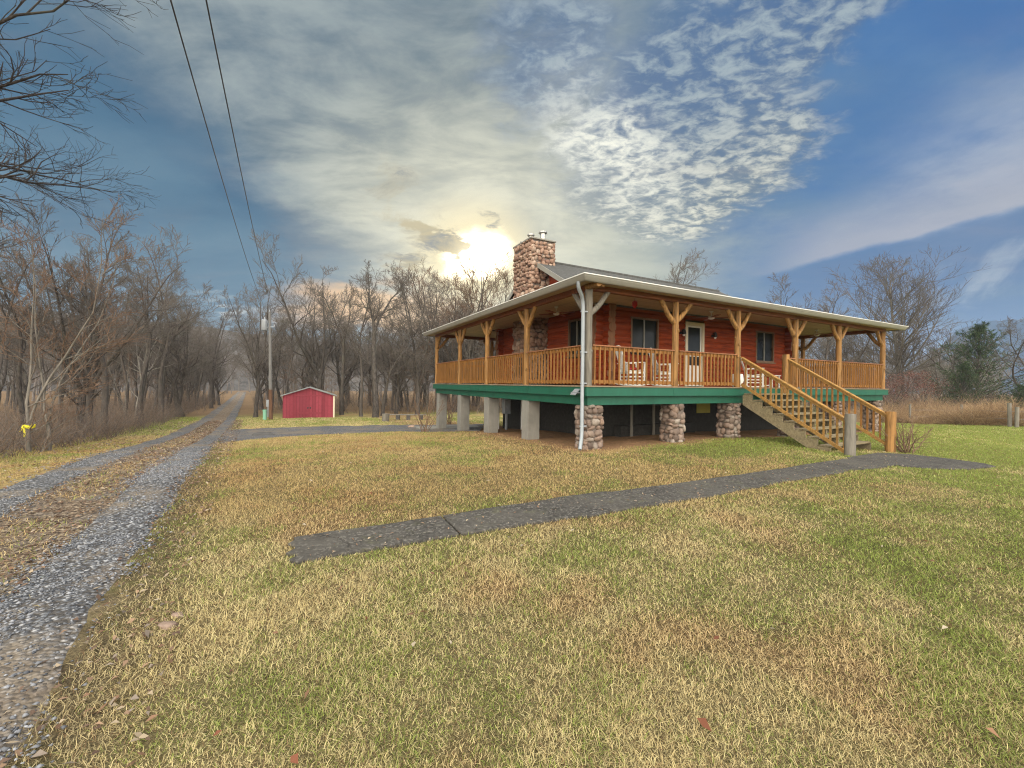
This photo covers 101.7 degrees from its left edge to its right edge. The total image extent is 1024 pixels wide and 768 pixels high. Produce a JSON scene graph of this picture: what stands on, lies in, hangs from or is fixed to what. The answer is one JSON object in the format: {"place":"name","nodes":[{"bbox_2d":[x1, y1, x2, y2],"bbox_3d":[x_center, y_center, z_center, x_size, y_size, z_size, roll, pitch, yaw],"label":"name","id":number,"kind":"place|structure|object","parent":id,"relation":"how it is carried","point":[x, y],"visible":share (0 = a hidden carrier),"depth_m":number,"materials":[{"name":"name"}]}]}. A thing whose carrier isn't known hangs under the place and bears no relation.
{"place":"outdoors","nodes":[
{"label":"outdoors","id":0,"kind":"place"},
{"bbox_2d":[0,428,212,612],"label":"grass strip","id":1,"kind":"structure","parent":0,"point":[24,534],"depth_m":5.07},
{"bbox_2d":[0,392,242,596],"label":"driveway","id":2,"kind":"structure","parent":0,"point":[224,413],"depth_m":4.68,"materials":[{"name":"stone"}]},
{"bbox_2d":[0,392,239,516],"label":"driveway track","id":3,"kind":"structure","parent":2,"relation":"on","point":[18,491],"depth_m":6.95,"materials":[{"name":"gravel"}]},
{"bbox_2d":[0,420,242,767],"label":"leaf litter","id":4,"kind":"object","parent":2,"relation":"on","point":[40,752],"visible":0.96,"depth_m":4.65,"materials":[{"name":"brown plant"}]},
{"bbox_2d":[0,392,245,767],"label":"driveway track","id":5,"kind":"structure","parent":2,"relation":"on","point":[20,642],"depth_m":2.91,"materials":[{"name":"gravel"}]},
{"bbox_2d":[0,445,215,767],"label":"gravel stones","id":6,"kind":"object","parent":5,"relation":"on","point":[145,476],"visible":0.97,"depth_m":3.55,"materials":[{"name":"gravel"}]},
{"bbox_2d":[205,0,273,309],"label":"power line","id":7,"kind":"object","parent":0,"point":[231,122],"visible":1,"depth_m":6.69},
{"bbox_2d":[0,305,484,390],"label":"hill","id":8,"kind":"structure","parent":0,"point":[244,384],"depth_m":161.72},
{"bbox_2d":[0,300,1019,402],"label":"woods","id":9,"kind":"object","parent":8,"relation":"on","point":[36,382],"visible":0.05,"depth_m":71.12,"materials":[{"name":"plant"}]},
{"bbox_2d":[0,391,1023,767],"bbox_3d":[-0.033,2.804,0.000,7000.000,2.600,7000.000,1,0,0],"label":"ground","id":10,"kind":"structure","parent":0,"point":[566,441],"depth_m":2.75,"materials":[{"name":"plant"}]},
{"bbox_2d":[0,314,44,401],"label":"bare tree","id":11,"kind":"object","parent":10,"relation":"on","point":[6,368],"visible":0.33,"depth_m":24.07,"materials":[{"name":"brown plant"}]},
{"bbox_2d":[0,341,48,409],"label":"bare tree","id":12,"kind":"object","parent":10,"relation":"on","point":[13,390],"visible":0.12,"depth_m":39.78,"materials":[{"name":"brown plant"}]},
{"bbox_2d":[0,229,60,374],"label":"bare tree","id":13,"kind":"object","parent":10,"relation":"on","point":[4,301],"visible":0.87,"depth_m":12.95,"materials":[{"name":"brown plant"}]},
{"bbox_2d":[0,307,60,413],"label":"bare tree","id":14,"kind":"object","parent":10,"relation":"on","point":[24,386],"visible":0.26,"depth_m":27.49,"materials":[{"name":"brown plant"}]},
{"bbox_2d":[0,230,72,442],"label":"bare tree","id":15,"kind":"object","parent":10,"relation":"on","point":[20,399],"visible":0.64,"depth_m":13.74,"materials":[{"name":"brown plant"}]},
{"bbox_2d":[0,142,101,227],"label":"bare tree","id":16,"kind":"object","parent":10,"relation":"on","point":[12,158],"visible":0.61,"depth_m":14.42,"materials":[{"name":"brown plant"}]},
{"bbox_2d":[0,193,156,436],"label":"bare tree","id":17,"kind":"object","parent":10,"relation":"on","point":[61,323],"visible":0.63,"depth_m":16.66,"materials":[{"name":"brown plant"}]},
{"bbox_2d":[0,219,158,450],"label":"bare tree","id":18,"kind":"object","parent":10,"relation":"on","point":[37,344],"visible":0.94,"depth_m":10.80,"materials":[{"name":"grey plant"}]},
{"bbox_2d":[0,0,164,321],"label":"bare tree","id":19,"kind":"object","parent":10,"relation":"on","point":[12,15],"visible":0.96,"depth_m":10.20,"materials":[{"name":"brown plant"}]},
{"bbox_2d":[0,193,165,451],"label":"bare tree","id":20,"kind":"object","parent":10,"relation":"on","point":[28,423],"visible":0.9,"depth_m":10.43,"materials":[{"name":"grey plant"}]},
{"bbox_2d":[19,203,153,432],"bbox_3d":[-18.495,-3.017,18.253,3.357,10.774,4.206,1,0,30],"label":"bare tree","id":21,"kind":"object","parent":10,"relation":"on","point":[105,394],"visible":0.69,"depth_m":18.63,"materials":[{"name":"brown plant"}]},
{"bbox_2d":[44,291,137,420],"bbox_3d":[-28.005,-1.904,27.960,4.790,9.157,4.365,1,0,-39],"label":"bare tree","id":22,"kind":"object","parent":10,"relation":"on","point":[92,343],"visible":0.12,"depth_m":27.87,"materials":[{"name":"brown plant"}]},
{"bbox_2d":[0,222,199,430],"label":"bare tree","id":23,"kind":"object","parent":10,"relation":"on","point":[95,375],"visible":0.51,"depth_m":20.29,"materials":[{"name":"brown plant"}]},
{"bbox_2d":[0,388,215,458],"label":"undergrowth","id":24,"kind":"object","parent":10,"relation":"on","point":[115,420],"visible":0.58,"depth_m":16.14,"materials":[{"name":"plant"}]},
{"bbox_2d":[74,312,145,404],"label":"bare tree","id":25,"kind":"object","parent":10,"relation":"on","point":[113,371],"visible":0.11,"depth_m":31.62,"materials":[{"name":"brown plant"}]},
{"bbox_2d":[99,336,141,410],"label":"bare tree","id":26,"kind":"object","parent":10,"relation":"on","point":[129,358],"visible":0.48,"depth_m":25.56,"materials":[{"name":"brown plant"}]},
{"bbox_2d":[97,270,157,419],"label":"bare tree","id":27,"kind":"object","parent":10,"relation":"on","point":[125,374],"visible":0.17,"depth_m":26.82,"materials":[{"name":"brown plant"}]},
{"bbox_2d":[114,294,146,406],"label":"bare tree","id":28,"kind":"object","parent":10,"relation":"on","point":[132,359],"visible":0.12,"depth_m":28.78,"materials":[{"name":"brown plant"}]},
{"bbox_2d":[113,260,176,423],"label":"bare tree","id":29,"kind":"object","parent":10,"relation":"on","point":[151,343],"visible":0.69,"depth_m":23.97,"materials":[{"name":"brown plant"}]},
{"bbox_2d":[107,313,185,417],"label":"bare tree","id":30,"kind":"object","parent":10,"relation":"on","point":[143,354],"visible":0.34,"depth_m":28.40,"materials":[{"name":"brown plant"}]},
{"bbox_2d":[116,257,190,423],"bbox_3d":[-22.019,-2.639,25.548,2.437,10.472,4.087,1,0,21],"label":"bare tree","id":31,"kind":"object","parent":10,"relation":"on","point":[178,307],"visible":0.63,"depth_m":25.65,"materials":[{"name":"brown plant"}]},
{"bbox_2d":[114,281,220,416],"bbox_3d":[-25.086,-2.311,30.828,7.428,10.243,6.946,1,0,-13],"label":"bare tree","id":32,"kind":"object","parent":10,"relation":"on","point":[174,390],"visible":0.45,"depth_m":31.56,"materials":[{"name":"brown plant"}]},
{"bbox_2d":[154,312,182,397],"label":"bare tree","id":33,"kind":"object","parent":10,"relation":"on","point":[175,338],"visible":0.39,"depth_m":29.42,"materials":[{"name":"brown plant"}]},
{"bbox_2d":[125,233,215,420],"bbox_3d":[-23.013,-3.502,28.224,4.204,12.456,5.203,1,0,40],"label":"bare tree","id":34,"kind":"object","parent":10,"relation":"on","point":[160,387],"visible":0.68,"depth_m":27.85,"materials":[{"name":"brown plant"}]},
{"bbox_2d":[134,336,218,404],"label":"bare tree","id":35,"kind":"object","parent":10,"relation":"on","point":[166,399],"visible":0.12,"depth_m":41.73,"materials":[{"name":"brown plant"}]},
{"bbox_2d":[139,331,213,412],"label":"bare tree","id":36,"kind":"object","parent":10,"relation":"on","point":[173,368],"visible":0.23,"depth_m":36.61,"materials":[{"name":"brown plant"}]},
{"bbox_2d":[134,289,227,416],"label":"bare tree","id":37,"kind":"object","parent":10,"relation":"on","point":[182,373],"visible":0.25,"depth_m":33.12,"materials":[{"name":"brown plant"}]},
{"bbox_2d":[153,335,215,410],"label":"bare tree","id":38,"kind":"object","parent":10,"relation":"on","point":[171,396],"visible":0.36,"depth_m":36.27,"materials":[{"name":"brown plant"}]},
{"bbox_2d":[170,355,214,404],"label":"bare tree","id":39,"kind":"object","parent":10,"relation":"on","point":[188,386],"visible":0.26,"depth_m":45.88,"materials":[{"name":"brown plant"}]},
{"bbox_2d":[193,333,220,406],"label":"bare tree","id":40,"kind":"object","parent":10,"relation":"on","point":[198,391],"visible":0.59,"depth_m":43.52,"materials":[{"name":"brown plant"}]},
{"bbox_2d":[189,303,247,408],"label":"bare tree","id":41,"kind":"object","parent":10,"relation":"on","point":[222,325],"visible":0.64,"depth_m":44.97,"materials":[{"name":"brown plant"}]},
{"bbox_2d":[190,344,248,404],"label":"bare tree","id":42,"kind":"object","parent":10,"relation":"on","point":[217,385],"visible":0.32,"depth_m":52.44,"materials":[{"name":"brown plant"}]},
{"bbox_2d":[227,329,280,399],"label":"bare tree","id":43,"kind":"object","parent":10,"relation":"on","point":[267,367],"visible":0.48,"depth_m":39.85,"materials":[{"name":"brown plant"}]},
{"bbox_2d":[210,274,298,416],"bbox_3d":[-20.458,-3.147,34.178,5.776,11.798,7.246,1,1,-23],"label":"bare tree","id":44,"kind":"object","parent":10,"relation":"on","point":[258,372],"visible":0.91,"depth_m":32.90,"materials":[{"name":"brown plant"}]},
{"bbox_2d":[223,316,294,409],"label":"bare tree","id":45,"kind":"object","parent":10,"relation":"on","point":[263,390],"visible":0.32,"depth_m":42.85,"materials":[{"name":"brown plant"}]},
{"bbox_2d":[230,326,292,407],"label":"bare tree","id":46,"kind":"object","parent":10,"relation":"on","point":[277,390],"visible":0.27,"depth_m":44.36,"materials":[{"name":"brown plant"}]},
{"bbox_2d":[261,310,274,419],"bbox_3d":[-17.667,-1.246,30.110,0.950,8.285,0.410,1,0,0],"label":"utility pole","id":47,"kind":"object","parent":10,"relation":"on","point":[265,325],"visible":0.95,"depth_m":30.08,"materials":[{"name":"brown wood"}]},
{"bbox_2d":[170,0,264,306],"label":"power line","id":48,"kind":"object","parent":47,"relation":"attached to","point":[205,120],"visible":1,"depth_m":6.58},
{"bbox_2d":[261,308,294,404],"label":"bare tree","id":49,"kind":"object","parent":10,"relation":"on","point":[273,388],"visible":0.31,"depth_m":38.73,"materials":[{"name":"brown plant"}]},
{"bbox_2d":[274,291,307,393],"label":"bare tree","id":50,"kind":"object","parent":10,"relation":"on","point":[292,341],"visible":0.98,"depth_m":33.60,"materials":[{"name":"brown plant"}]},
{"bbox_2d":[248,229,361,389],"bbox_3d":[-17.846,-4.828,37.902,8.396,15.455,11.984,1,0,-13],"label":"bare tree","id":51,"kind":"object","parent":10,"relation":"on","point":[321,349],"visible":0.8,"depth_m":38.02,"materials":[{"name":"brown plant"}]},
{"bbox_2d":[281,386,336,417],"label":"red shed","id":52,"kind":"structure","parent":10,"relation":"on","point":[310,401],"depth_m":32.06,"materials":[{"name":"wood"}]},
{"bbox_2d":[296,397,308,417],"bbox_3d":[-16.023,1.767,31.866,0.884,1.614,0.061,1,0,-25],"label":"door","id":53,"kind":"structure","parent":52,"relation":"in","point":[302,403],"depth_m":31.85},
{"bbox_2d":[309,396,321,416],"bbox_3d":[-15.200,1.776,32.250,0.884,1.614,0.061,1,0,-25],"label":"door","id":54,"kind":"structure","parent":52,"relation":"in","point":[315,403],"depth_m":32.24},
{"bbox_2d":[277,314,350,389],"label":"bare tree","id":55,"kind":"object","parent":10,"relation":"on","point":[305,365],"visible":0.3,"depth_m":42.78,"materials":[{"name":"brown plant"}]},
{"bbox_2d":[312,279,370,414],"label":"bare tree","id":56,"kind":"object","parent":10,"relation":"on","point":[341,409],"visible":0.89,"depth_m":35.29,"materials":[{"name":"brown plant"}]},
{"bbox_2d":[308,316,379,410],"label":"bare tree","id":57,"kind":"object","parent":10,"relation":"on","point":[338,364],"visible":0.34,"depth_m":41.14,"materials":[{"name":"brown plant"}]},
{"bbox_2d":[220,424,483,442],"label":"gravel spur","id":58,"kind":"structure","parent":10,"relation":"on","point":[243,434],"depth_m":18.83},
{"bbox_2d":[327,267,387,416],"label":"bare tree","id":59,"kind":"object","parent":10,"relation":"on","point":[350,333],"visible":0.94,"depth_m":34.05,"materials":[{"name":"brown plant"}]},
{"bbox_2d":[349,319,394,391],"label":"bare tree","id":60,"kind":"object","parent":10,"relation":"on","point":[371,358],"visible":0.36,"depth_m":48.30,"materials":[{"name":"brown plant"}]},
{"bbox_2d":[343,259,417,417],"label":"bare tree","id":61,"kind":"object","parent":10,"relation":"on","point":[375,411],"visible":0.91,"depth_m":33.66,"materials":[{"name":"brown plant"}]},
{"bbox_2d":[359,308,410,410],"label":"bare tree","id":62,"kind":"object","parent":10,"relation":"on","point":[385,362],"visible":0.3,"depth_m":41.76,"materials":[{"name":"brown plant"}]},
{"bbox_2d":[381,337,412,411],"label":"bare tree","id":63,"kind":"object","parent":10,"relation":"on","point":[392,373],"visible":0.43,"depth_m":41.31,"materials":[{"name":"brown plant"}]},
{"bbox_2d":[343,261,456,413],"bbox_3d":[-9.991,-3.943,36.807,9.342,13.690,7.446,1,0,-19],"label":"bare tree","id":64,"kind":"object","parent":10,"relation":"on","point":[417,382],"visible":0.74,"depth_m":36.57,"materials":[{"name":"brown plant"}]},
{"bbox_2d":[363,309,441,415],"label":"bare tree","id":65,"kind":"object","parent":10,"relation":"on","point":[388,378],"visible":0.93,"depth_m":35.09,"materials":[{"name":"brown plant"}]},
{"bbox_2d":[377,313,447,413],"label":"bare tree","id":66,"kind":"object","parent":10,"relation":"on","point":[398,387],"visible":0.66,"depth_m":37.31,"materials":[{"name":"brown plant"}]},
{"bbox_2d":[405,388,449,431],"bbox_3d":[-3.294,0.987,16.667,1.832,2.038,1.571,1,0,0],"label":"bare shrub","id":67,"kind":"object","parent":10,"relation":"on","point":[425,428],"visible":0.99,"depth_m":16.63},
{"bbox_2d":[394,271,480,383],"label":"bare tree","id":68,"kind":"object","parent":10,"relation":"on","point":[432,292],"visible":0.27,"depth_m":44.33,"materials":[{"name":"brown plant"}]},
{"bbox_2d":[419,310,475,409],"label":"bare tree","id":69,"kind":"object","parent":10,"relation":"on","point":[448,395],"visible":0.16,"depth_m":42.81,"materials":[{"name":"brown plant"}]},
{"bbox_2d":[382,247,513,411],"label":"bare tree","id":70,"kind":"object","parent":10,"relation":"on","point":[449,311],"visible":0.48,"depth_m":40.55,"materials":[{"name":"brown plant"}]},
{"bbox_2d":[442,297,484,383],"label":"bare tree","id":71,"kind":"object","parent":10,"relation":"on","point":[467,342],"visible":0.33,"depth_m":39.30,"materials":[{"name":"brown plant"}]},
{"bbox_2d":[426,251,513,362],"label":"bare tree","id":72,"kind":"object","parent":10,"relation":"on","point":[483,292],"visible":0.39,"depth_m":42.10,"materials":[{"name":"brown plant"}]},
{"bbox_2d":[14,434,1009,763],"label":"leaf litter","id":73,"kind":"object","parent":10,"relation":"on","point":[700,720],"visible":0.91,"depth_m":2.78,"materials":[{"name":"brown plant"}]},
{"bbox_2d":[146,376,1002,414],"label":"undergrowth","id":74,"kind":"object","parent":10,"relation":"on","point":[348,402],"visible":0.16,"depth_m":44.89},
{"bbox_2d":[422,231,908,452],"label":"log house","id":75,"kind":"structure","parent":10,"relation":"on","point":[555,373],"depth_m":13.41,"materials":[{"name":"red wood"}]},
{"bbox_2d":[566,318,580,357],"bbox_3d":[2.208,-1.569,14.247,0.160,1.290,1.010,1,0,-28],"label":"window","id":76,"kind":"structure","parent":75,"relation":"in","point":[574,326],"depth_m":14.40,"materials":[{"name":"paint"}]},
{"bbox_2d":[615,345,648,385],"bbox_3d":[3.385,-0.518,11.821,0.909,1.142,0.670,1,0,-8],"label":"rocking chair","id":77,"kind":"object","parent":75,"relation":"on","point":[626,363],"visible":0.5,"depth_m":11.61,"materials":[{"name":"white paint"}]},
{"bbox_2d":[630,316,658,353],"bbox_3d":[4.396,-1.604,13.838,1.340,1.170,0.160,1,0,-28],"label":"window","id":78,"kind":"structure","parent":75,"relation":"in","point":[644,333],"depth_m":13.84,"materials":[{"name":"paint"}]},
{"bbox_2d":[648,353,678,385],"bbox_3d":[4.537,-0.505,12.424,0.909,1.142,0.670,1,0,1],"label":"rocking chair","id":79,"kind":"object","parent":75,"relation":"on","point":[669,373],"visible":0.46,"depth_m":12.36,"materials":[{"name":"white paint"}]},
{"bbox_2d":[684,321,704,386],"bbox_3d":[6.519,-1.057,14.968,0.980,2.294,0.150,1,0,-28],"label":"door","id":80,"kind":"structure","parent":75,"relation":"in","point":[695,332],"depth_m":14.95,"materials":[{"name":"white paint"}]},
{"bbox_2d":[754,331,775,363],"bbox_3d":[10.236,-1.476,16.891,1.300,1.290,0.160,1,0,-28],"label":"window","id":81,"kind":"structure","parent":75,"relation":"in","point":[764,341],"depth_m":16.90,"materials":[{"name":"glass"}]},
{"bbox_2d":[653,248,720,284],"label":"bare tree","id":82,"kind":"object","parent":10,"relation":"on","point":[676,278],"visible":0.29,"depth_m":43.78,"materials":[{"name":"brown plant"}]},
{"bbox_2d":[766,272,821,358],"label":"bare tree","id":83,"kind":"object","parent":10,"relation":"on","point":[787,285],"visible":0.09,"depth_m":42.63,"materials":[{"name":"brown plant"}]},
{"bbox_2d":[805,280,850,411],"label":"bare tree","id":84,"kind":"object","parent":10,"relation":"on","point":[827,311],"visible":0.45,"depth_m":39.67,"materials":[{"name":"brown plant"}]},
{"bbox_2d":[816,335,877,409],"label":"bare tree","id":85,"kind":"object","parent":10,"relation":"on","point":[867,350],"visible":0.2,"depth_m":43.79,"materials":[{"name":"brown plant"}]},
{"bbox_2d":[844,414,856,455],"bbox_3d":[7.903,1.290,9.733,0.227,1.180,0.224,1,0,0],"label":"wooden post","id":86,"kind":"object","parent":10,"relation":"on","point":[850,435],"visible":0.83,"depth_m":9.65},
{"bbox_2d":[805,304,896,412],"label":"bare tree","id":87,"kind":"object","parent":10,"relation":"on","point":[854,342],"visible":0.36,"depth_m":43.41,"materials":[{"name":"brown plant"}]},
{"bbox_2d":[831,360,905,409],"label":"russet tree","id":88,"kind":"object","parent":10,"relation":"on","point":[865,384],"visible":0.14,"depth_m":35.26,"materials":[{"name":"brown plant"}]},
{"bbox_2d":[857,370,938,408],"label":"russet tree","id":89,"kind":"object","parent":10,"relation":"on","point":[896,384],"visible":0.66,"depth_m":33.44,"materials":[{"name":"brown plant"}]},
{"bbox_2d":[877,340,921,404],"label":"bare tree","id":90,"kind":"object","parent":10,"relation":"on","point":[896,361],"visible":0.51,"depth_m":41.72,"materials":[{"name":"brown plant"}]},
{"bbox_2d":[813,246,991,406],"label":"bare tree","id":91,"kind":"object","parent":10,"relation":"on","point":[915,320],"visible":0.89,"depth_m":41.64,"materials":[{"name":"brown plant"}]},
{"bbox_2d":[887,330,927,405],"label":"bare tree","id":92,"kind":"object","parent":10,"relation":"on","point":[908,355],"visible":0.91,"depth_m":40.74,"materials":[{"name":"brown plant"}]},
{"bbox_2d":[875,409,941,452],"bbox_3d":[10.395,1.258,11.010,1.496,1.229,1.143,1,0,-30],"label":"bare shrub","id":93,"kind":"object","parent":10,"relation":"on","point":[908,437],"visible":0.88,"depth_m":10.91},
{"bbox_2d":[883,370,962,405],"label":"russet tree","id":94,"kind":"object","parent":10,"relation":"on","point":[925,383],"visible":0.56,"depth_m":35.74,"materials":[{"name":"brown plant"}]},
{"bbox_2d":[845,391,1023,425],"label":"tall dry grass","id":95,"kind":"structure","parent":10,"relation":"on","point":[990,415],"depth_m":25.06,"materials":[{"name":"plant"}]},
{"bbox_2d":[845,366,1023,411],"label":"scrub","id":96,"kind":"object","parent":10,"relation":"on","point":[905,399],"visible":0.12,"depth_m":32.53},
{"bbox_2d":[893,328,984,400],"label":"bare tree","id":97,"kind":"object","parent":10,"relation":"on","point":[936,351],"visible":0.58,"depth_m":40.23,"materials":[{"name":"brown plant"}]},
{"bbox_2d":[907,339,976,399],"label":"bare tree","id":98,"kind":"object","parent":10,"relation":"on","point":[934,371],"visible":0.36,"depth_m":50.68,"materials":[{"name":"brown plant"}]},
{"bbox_2d":[929,361,1000,408],"bbox_3d":[36.386,0.569,33.306,4.280,4.932,4.160,1,0,-16],"label":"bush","id":99,"kind":"object","parent":10,"relation":"on","point":[963,367],"visible":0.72,"depth_m":33.39,"materials":[{"name":"green plant"}]},
{"bbox_2d":[908,403,1023,427],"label":"wire fence","id":100,"kind":"object","parent":10,"relation":"on","point":[1009,416],"visible":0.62,"depth_m":22.43,"materials":[{"name":"grey metal"}]},
{"bbox_2d":[926,321,1023,403],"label":"conifer tree","id":101,"kind":"object","parent":10,"relation":"on","point":[980,352],"visible":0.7,"depth_m":35.67,"materials":[{"name":"green plant"}]},
{"bbox_2d":[969,316,1023,391],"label":"bare tree","id":102,"kind":"object","parent":10,"relation":"on","point":[1012,359],"visible":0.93,"depth_m":30.01,"materials":[{"name":"brown plant"}]},
{"bbox_2d":[988,383,1023,409],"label":"tree","id":103,"kind":"object","parent":10,"relation":"on","point":[1020,394],"visible":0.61,"depth_m":26.05,"materials":[{"name":"green plant"}]},
{"bbox_2d":[0,0,1023,383],"label":"sky","id":104,"kind":"structure","parent":0,"point":[802,139],"materials":[{"name":"blue"}]},
{"bbox_2d":[286,453,994,564],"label":"path","id":105,"kind":"structure","parent":0,"point":[415,531],"depth_m":5.17,"materials":[{"name":"asphalt"}]},
{"bbox_2d":[308,453,939,558],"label":"leaf litter","id":106,"kind":"object","parent":105,"relation":"on","point":[595,503],"visible":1,"depth_m":5.46,"materials":[{"name":"brown plant"}]},
{"bbox_2d":[812,319,1023,393],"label":"mountain","id":107,"kind":"structure","parent":0,"point":[994,325],"depth_m":310.60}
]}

